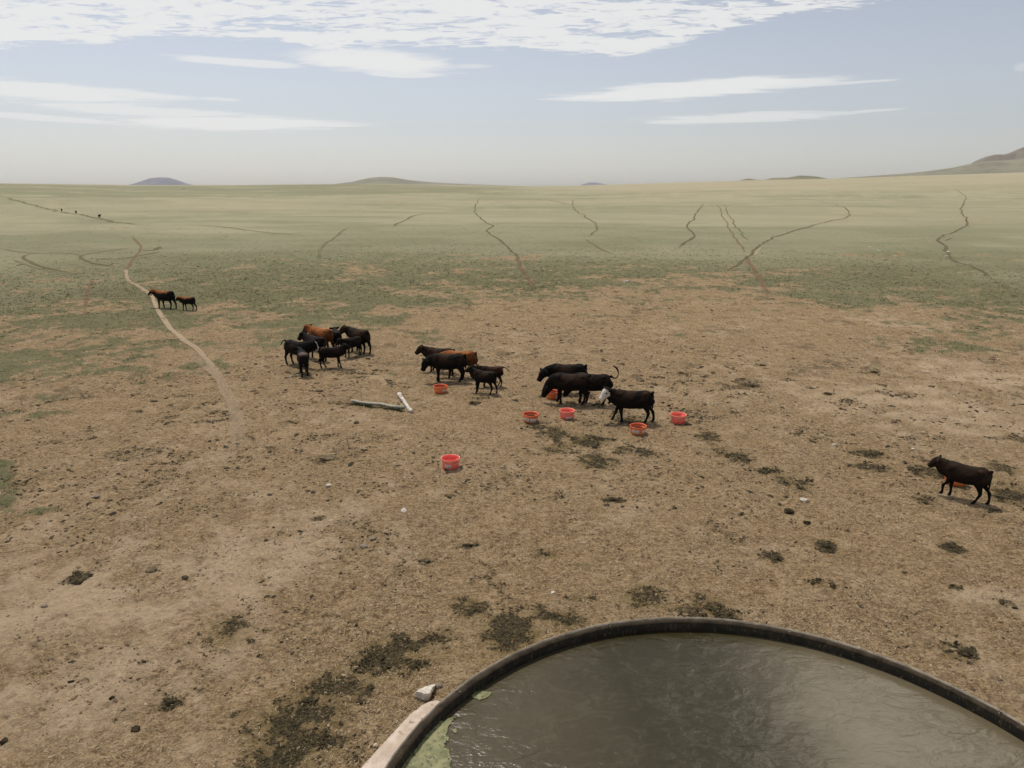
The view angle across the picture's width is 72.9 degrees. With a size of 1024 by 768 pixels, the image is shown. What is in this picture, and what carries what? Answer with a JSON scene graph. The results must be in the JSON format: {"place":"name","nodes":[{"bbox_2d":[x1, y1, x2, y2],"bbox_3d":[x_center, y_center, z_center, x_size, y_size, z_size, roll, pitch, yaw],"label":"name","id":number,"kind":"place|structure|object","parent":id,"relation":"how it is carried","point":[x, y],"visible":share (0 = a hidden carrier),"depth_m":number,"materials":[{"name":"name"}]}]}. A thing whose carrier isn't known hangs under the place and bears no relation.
{"place":"outdoors","nodes":[
{"label":"outdoors","id":0,"kind":"place"},
{"bbox_2d":[21,255,65,271],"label":"path","id":1,"kind":"structure","parent":0,"point":[24,258],"depth_m":73.51,"materials":[{"name":"brown soil"}]},
{"bbox_2d":[9,250,77,254],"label":"path","id":2,"kind":"structure","parent":0,"point":[37,253],"depth_m":86.12,"materials":[{"name":"brown soil"}]},
{"bbox_2d":[16,261,73,274],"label":"path","id":3,"kind":"structure","parent":0,"point":[40,268],"depth_m":70.50,"materials":[{"name":"soil"}]},
{"bbox_2d":[7,197,121,222],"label":"path","id":4,"kind":"structure","parent":0,"point":[107,220],"depth_m":214.79,"materials":[{"name":"brown soil"}]},
{"bbox_2d":[84,282,91,298],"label":"path","id":5,"kind":"structure","parent":0,"point":[87,290],"depth_m":55.42,"materials":[{"name":"brown soil"}]},
{"bbox_2d":[79,249,117,264],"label":"path","id":6,"kind":"structure","parent":0,"point":[80,257],"depth_m":78.86,"materials":[{"name":"brown soil"}]},
{"bbox_2d":[124,238,140,269],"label":"path","id":7,"kind":"structure","parent":0,"point":[129,263],"depth_m":78.92,"materials":[{"name":"brown soil"}]},
{"bbox_2d":[131,177,190,184],"bbox_3d":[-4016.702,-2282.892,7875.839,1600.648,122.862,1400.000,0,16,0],"label":"hill","id":8,"kind":"structure","parent":0,"point":[160,181],"depth_m":7576.96,"materials":[{"name":"grey"}]},
{"bbox_2d":[124,270,214,367],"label":"path","id":9,"kind":"structure","parent":0,"point":[200,352],"depth_m":41.35,"materials":[{"name":"beige soil"}]},
{"bbox_2d":[205,225,291,234],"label":"path","id":10,"kind":"structure","parent":0,"point":[249,230],"depth_m":130.17,"materials":[{"name":"beige soil"}]},
{"bbox_2d":[317,229,345,255],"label":"path","id":11,"kind":"structure","parent":0,"point":[323,245],"depth_m":100.93,"materials":[{"name":"brown soil"}]},
{"bbox_2d":[350,402,404,411],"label":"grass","id":12,"kind":"structure","parent":0,"point":[369,406],"depth_m":26.56,"materials":[{"name":"green plant"}]},
{"bbox_2d":[339,177,504,185],"bbox_3d":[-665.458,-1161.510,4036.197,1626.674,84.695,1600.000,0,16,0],"label":"hill","id":13,"kind":"structure","parent":0,"point":[382,180],"depth_m":3777.87,"materials":[{"name":"grey"}]},
{"bbox_2d":[474,200,525,272],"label":"path","id":14,"kind":"structure","parent":0,"point":[516,259],"depth_m":96.29,"materials":[{"name":"brown soil"}]},
{"bbox_2d":[0,172,1023,767],"bbox_3d":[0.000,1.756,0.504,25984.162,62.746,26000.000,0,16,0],"label":"ground","id":15,"kind":"structure","parent":0,"point":[312,218],"depth_m":23.43,"materials":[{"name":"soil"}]},
{"bbox_2d":[0,737,7,745],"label":"dung pat","id":16,"kind":"object","parent":15,"relation":"on","point":[3,740],"visible":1,"depth_m":10.59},
{"bbox_2d":[70,578,84,583],"bbox_3d":[-9.327,4.248,14.906,0.258,0.072,0.227,5,17,17],"label":"dung pat","id":17,"kind":"object","parent":15,"relation":"on","point":[78,581],"visible":1,"depth_m":14.87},
{"bbox_2d":[131,725,139,731],"bbox_3d":[-5.904,5.414,10.887,0.155,0.067,0.142,4,17,15],"label":"dung pat","id":18,"kind":"object","parent":15,"relation":"on","point":[135,728],"visible":1,"depth_m":10.86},
{"bbox_2d":[145,566,157,573],"bbox_3d":[-8.001,4.128,15.383,0.239,0.057,0.268,5,17,16],"label":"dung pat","id":19,"kind":"object","parent":15,"relation":"on","point":[150,569],"visible":1,"depth_m":15.36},
{"bbox_2d":[148,289,176,308],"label":"cow","id":20,"kind":"object","parent":15,"relation":"on","point":[162,296],"visible":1,"depth_m":47.57},
{"bbox_2d":[175,296,196,310],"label":"calf","id":21,"kind":"object","parent":15,"relation":"on","point":[187,300],"visible":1,"depth_m":46.88},
{"bbox_2d":[280,339,318,366],"bbox_3d":[-10.034,-1.497,32.523,2.234,1.294,0.608,7,17,22],"label":"cow","id":22,"kind":"object","parent":15,"relation":"on","point":[308,348],"visible":0.77,"depth_m":32.24},
{"bbox_2d":[293,346,308,376],"bbox_3d":[-9.460,-1.020,31.204,0.565,1.143,1.587,-6,17,-21],"label":"calf","id":23,"kind":"object","parent":15,"relation":"on","point":[302,356],"visible":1,"depth_m":30.62},
{"bbox_2d":[297,331,326,361],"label":"cow","id":24,"kind":"object","parent":15,"relation":"on","point":[306,337],"visible":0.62,"depth_m":33.55},
{"bbox_2d":[302,324,333,350],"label":"cow","id":25,"kind":"object","parent":15,"relation":"on","point":[326,334],"visible":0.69,"depth_m":35.11},
{"bbox_2d":[319,454,335,460],"bbox_3d":[-5.773,2.307,21.692,0.512,0.076,0.441,14,21,40],"label":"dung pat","id":26,"kind":"object","parent":15,"relation":"on","point":[328,457],"visible":1,"depth_m":21.63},
{"bbox_2d":[318,343,350,368],"bbox_3d":[-8.222,-1.322,32.213,1.447,1.122,0.501,-2,16,-8],"label":"calf","id":27,"kind":"object","parent":15,"relation":"on","point":[337,352],"visible":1,"depth_m":32.01},
{"bbox_2d":[329,327,341,346],"bbox_3d":[-9.070,-2.319,35.840,0.533,1.091,1.626,-6,17,-21],"label":"calf","id":28,"kind":"object","parent":15,"relation":"on","point":[336,333],"visible":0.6,"depth_m":35.26},
{"bbox_2d":[335,336,361,357],"bbox_3d":[-8.068,-1.837,34.328,0.516,1.040,1.460,14,21,40],"label":"calf","id":29,"kind":"object","parent":15,"relation":"on","point":[355,341],"visible":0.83,"depth_m":34.22},
{"bbox_2d":[339,325,370,353],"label":"cow","id":30,"kind":"object","parent":15,"relation":"on","point":[349,332],"visible":0.84,"depth_m":34.95},
{"bbox_2d":[360,543,367,548],"bbox_3d":[-3.500,3.816,16.347,0.214,0.089,0.157,20,26,51],"label":"stone","id":31,"kind":"object","parent":15,"relation":"on","point":[364,545],"visible":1,"depth_m":16.30,"materials":[{"name":"beige stone"}]},
{"bbox_2d":[351,400,404,408],"bbox_3d":[-5.234,0.769,26.882,2.408,0.136,0.215,6,17,21],"label":"wooden post","id":32,"kind":"object","parent":15,"relation":"on","point":[384,404],"visible":0.96,"depth_m":26.80,"materials":[{"name":"grey wood"}]},
{"bbox_2d":[361,700,439,767],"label":"concrete footing","id":33,"kind":"object","parent":15,"relation":"on","point":[384,752],"visible":0.34,"depth_m":10.55,"materials":[{"name":"beige concrete"}]},
{"bbox_2d":[397,392,412,412],"bbox_3d":[-4.187,0.699,27.036,0.205,0.204,2.413,-6,17,-19],"label":"wooden pole","id":34,"kind":"object","parent":15,"relation":"on","point":[403,400],"visible":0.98,"depth_m":26.92,"materials":[{"name":"white wood"}]},
{"bbox_2d":[414,684,435,700],"bbox_3d":[-1.435,5.141,11.573,0.411,0.172,0.264,-8,18,-27],"label":"rock","id":35,"kind":"object","parent":15,"relation":"on","point":[425,693],"visible":1,"depth_m":11.48,"materials":[{"name":"white stone"}]},
{"bbox_2d":[415,344,454,373],"bbox_3d":[-3.468,-1.151,31.552,1.949,1.236,0.609,5,17,15],"label":"cow","id":36,"kind":"object","parent":15,"relation":"on","point":[425,351],"visible":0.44,"depth_m":31.43},
{"bbox_2d":[435,683,442,688],"bbox_3d":[-1.251,5.128,11.753,0.160,0.100,0.113,0,16,0],"label":"stone","id":37,"kind":"object","parent":15,"relation":"on","point":[439,686],"visible":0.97,"depth_m":11.73,"materials":[{"name":"grey stone"}]},
{"bbox_2d":[433,384,446,393],"bbox_3d":[-2.946,0.207,28.548,0.585,0.290,0.585,0,16,0],"label":"feed tub","id":38,"kind":"object","parent":15,"relation":"on","point":[440,388],"visible":1,"depth_m":28.38,"materials":[{"name":"plastic"}]},
{"bbox_2d":[421,353,467,381],"bbox_3d":[-2.921,-0.714,29.937,2.006,1.245,0.730,0,16,0],"label":"cow","id":39,"kind":"object","parent":15,"relation":"on","point":[438,362],"visible":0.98,"depth_m":29.67},
{"bbox_2d":[441,454,459,469],"bbox_3d":[-1.851,2.357,20.876,0.576,0.316,0.576,0,16,0],"label":"feed tub","id":40,"kind":"object","parent":15,"relation":"on","point":[450,461],"visible":1,"depth_m":20.74,"materials":[{"name":"plastic"}]},
{"bbox_2d":[441,350,477,378],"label":"cow","id":41,"kind":"object","parent":15,"relation":"on","point":[471,358],"visible":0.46,"depth_m":30.36},
{"bbox_2d":[465,365,497,394],"bbox_3d":[-1.279,-0.158,28.341,1.445,1.098,0.502,8,18,27],"label":"calf","id":42,"kind":"object","parent":15,"relation":"on","point":[478,376],"visible":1,"depth_m":28.13},
{"bbox_2d":[474,364,509,386],"bbox_3d":[-0.892,-0.340,29.294,1.604,0.956,0.467,1,16,4],"label":"calf","id":43,"kind":"object","parent":15,"relation":"on","point":[498,370],"visible":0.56,"depth_m":29.11},
{"bbox_2d":[0,270,1023,767],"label":"dirt clods","id":44,"kind":"object","parent":15,"relation":"on","point":[114,700],"visible":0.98,"depth_m":17.15,"materials":[{"name":"brown soil"}]},
{"bbox_2d":[0,364,1023,767],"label":"dung crumbs","id":45,"kind":"object","parent":15,"relation":"on","point":[300,752],"visible":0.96,"depth_m":13.97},
{"bbox_2d":[0,249,1023,573],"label":"dung scatter","id":46,"kind":"object","parent":15,"relation":"on","point":[472,397],"visible":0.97,"depth_m":24.74,"materials":[{"name":"brown"}]},
{"bbox_2d":[523,411,538,422],"bbox_3d":[0.674,1.205,24.993,0.585,0.290,0.585,0,16,0],"label":"feed tub","id":47,"kind":"object","parent":15,"relation":"on","point":[530,416],"visible":1,"depth_m":24.84,"materials":[{"name":"plastic"}]},
{"bbox_2d":[546,389,556,399],"bbox_3d":[1.621,0.429,27.683,0.585,0.290,0.585,0,16,0],"label":"feed tub","id":48,"kind":"object","parent":15,"relation":"on","point":[552,395],"visible":0.6,"depth_m":27.48,"materials":[{"name":"plastic"}]},
{"bbox_2d":[537,363,587,393],"bbox_3d":[2.051,-0.227,28.256,2.086,1.245,0.656,1,16,2],"label":"cow","id":49,"kind":"object","parent":15,"relation":"on","point":[548,371],"visible":0.56,"depth_m":27.99},
{"bbox_2d":[541,372,590,404],"bbox_3d":[2.109,0.160,26.894,1.964,1.215,0.673,2,16,8],"label":"cow","id":50,"kind":"object","parent":15,"relation":"on","point":[560,382],"visible":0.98,"depth_m":26.61},
{"bbox_2d":[559,408,574,419],"bbox_3d":[2.020,1.102,25.462,0.576,0.316,0.576,0,16,0],"label":"feed tub","id":51,"kind":"object","parent":15,"relation":"on","point":[566,413],"visible":1,"depth_m":25.30,"materials":[{"name":"red plastic"}]},
{"bbox_2d":[563,365,618,405],"bbox_3d":[3.034,-0.013,26.837,2.150,1.585,0.619,4,17,14],"label":"cow","id":52,"kind":"object","parent":15,"relation":"on","point":[597,382],"visible":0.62,"depth_m":26.53},
{"bbox_2d":[599,386,654,423],"bbox_3d":[4.131,0.737,24.871,2.030,1.291,0.589,2,16,8],"label":"cow","id":53,"kind":"object","parent":15,"relation":"on","point":[620,399],"visible":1,"depth_m":24.64},
{"bbox_2d":[630,423,646,435],"bbox_3d":[4.339,1.562,23.869,0.585,0.290,0.585,0,16,0],"label":"feed tub","id":54,"kind":"object","parent":15,"relation":"on","point":[637,429],"visible":1,"depth_m":23.73,"materials":[{"name":"plastic"}]},
{"bbox_2d":[670,412,686,423],"bbox_3d":[5.962,1.225,24.877,0.585,0.307,0.585,0,16,0],"label":"feed tub","id":55,"kind":"object","parent":15,"relation":"on","point":[678,417],"visible":1,"depth_m":24.72,"materials":[{"name":"red plastic"}]},
{"bbox_2d":[385,617,1023,767],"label":"stock tank","id":56,"kind":"object","parent":15,"relation":"on","point":[448,704],"visible":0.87,"depth_m":11.66,"materials":[{"name":"rubber"}]},
{"bbox_2d":[442,631,1023,767],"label":"water","id":57,"kind":"structure","parent":56,"relation":"in","point":[682,699],"depth_m":10.61,"materials":[{"name":"grey liquid"}]},
{"bbox_2d":[402,717,456,767],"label":"algae mat","id":58,"kind":"object","parent":57,"relation":"on","point":[430,751],"visible":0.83,"depth_m":9.90,"materials":[{"name":"plant"}]},
{"bbox_2d":[471,691,492,700],"bbox_3d":[-0.498,4.943,10.999,0.380,0.020,0.220,0,16,0],"label":"algae mat","id":59,"kind":"object","parent":57,"relation":"on","point":[479,695],"visible":1,"depth_m":11.00,"materials":[{"name":"green plant"}]},
{"bbox_2d":[784,508,793,512],"bbox_3d":[7.245,3.317,18.112,0.279,0.109,0.304,12,20,37],"label":"dung pat","id":60,"kind":"object","parent":15,"relation":"on","point":[787,510],"visible":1,"depth_m":18.05,"materials":[{"name":"brown"}]},
{"bbox_2d":[944,476,964,486],"bbox_3d":[12.689,2.742,19.850,0.585,0.221,0.585,0,16,0],"label":"feed tub","id":61,"kind":"object","parent":15,"relation":"on","point":[957,484],"visible":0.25,"depth_m":19.64,"materials":[{"name":"red plastic"}]},
{"bbox_2d":[927,455,993,504],"bbox_3d":[12.093,2.606,18.791,1.560,1.082,0.533,14,21,41],"label":"cow","id":62,"kind":"object","parent":15,"relation":"on","point":[978,478],"visible":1,"depth_m":18.54},
{"bbox_2d":[956,648,973,656],"bbox_3d":[8.270,4.913,12.683,0.276,0.068,0.227,14,21,41],"label":"dung pat","id":63,"kind":"object","parent":15,"relation":"on","point":[963,651],"visible":1,"depth_m":12.67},
{"bbox_2d":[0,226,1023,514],"bbox_3d":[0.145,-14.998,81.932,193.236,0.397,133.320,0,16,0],"label":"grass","id":64,"kind":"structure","parent":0,"point":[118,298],"depth_m":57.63,"materials":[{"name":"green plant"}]},
{"bbox_2d":[0,0,1023,185],"label":"sky","id":65,"kind":"structure","parent":0,"point":[95,92],"materials":[{"name":"blue"}]},
{"bbox_2d":[519,263,532,284],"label":"path","id":66,"kind":"structure","parent":0,"point":[528,279],"depth_m":64.51,"materials":[{"name":"brown soil"}]},
{"bbox_2d":[572,200,598,233],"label":"path","id":67,"kind":"structure","parent":0,"point":[589,219],"depth_m":162.47,"materials":[{"name":"brown soil"}]},
{"bbox_2d":[582,182,606,184],"bbox_3d":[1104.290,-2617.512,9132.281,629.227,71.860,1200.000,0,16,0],"label":"hill","id":68,"kind":"structure","parent":0,"point":[590,183],"depth_m":8933.52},
{"bbox_2d":[587,240,609,252],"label":"path","id":69,"kind":"structure","parent":0,"point":[597,246],"depth_m":95.54,"materials":[{"name":"brown soil"}]},
{"bbox_2d":[681,205,702,244],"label":"path","id":70,"kind":"structure","parent":0,"point":[689,229],"depth_m":131.77,"materials":[{"name":"brown soil"}]},
{"bbox_2d":[720,208,743,248],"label":"path","id":71,"kind":"structure","parent":0,"point":[737,241],"depth_m":121.84,"materials":[{"name":"soil"}]},
{"bbox_2d":[725,207,745,237],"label":"path","id":72,"kind":"structure","parent":0,"point":[735,225],"depth_m":146.47,"materials":[{"name":"brown soil"}]},
{"bbox_2d":[746,260,765,286],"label":"path","id":73,"kind":"structure","parent":0,"point":[762,282],"depth_m":65.94,"materials":[{"name":"brown soil"}]},
{"bbox_2d":[739,176,826,180],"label":"hill","id":74,"kind":"structure","parent":0,"point":[802,177],"depth_m":1981.33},
{"bbox_2d":[731,198,849,267],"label":"path","id":75,"kind":"structure","parent":0,"point":[746,257],"depth_m":100.50,"materials":[{"name":"brown soil"}]},
{"bbox_2d":[844,266,881,279],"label":"path","id":76,"kind":"structure","parent":0,"point":[874,269],"depth_m":66.65,"materials":[{"name":"brown soil"}]},
{"bbox_2d":[837,158,1023,178],"bbox_3d":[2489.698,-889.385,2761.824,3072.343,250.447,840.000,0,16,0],"label":"hill","id":77,"kind":"structure","parent":0,"point":[1011,166],"depth_m":2640.48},
{"bbox_2d":[936,190,985,272],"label":"path","id":78,"kind":"structure","parent":0,"point":[948,253],"depth_m":96.46,"materials":[{"name":"brown soil"}]},
{"bbox_2d":[971,147,1023,163],"bbox_3d":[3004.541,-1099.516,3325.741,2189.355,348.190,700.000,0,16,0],"label":"hill","id":79,"kind":"structure","parent":0,"point":[1017,154],"depth_m":3260.69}
]}

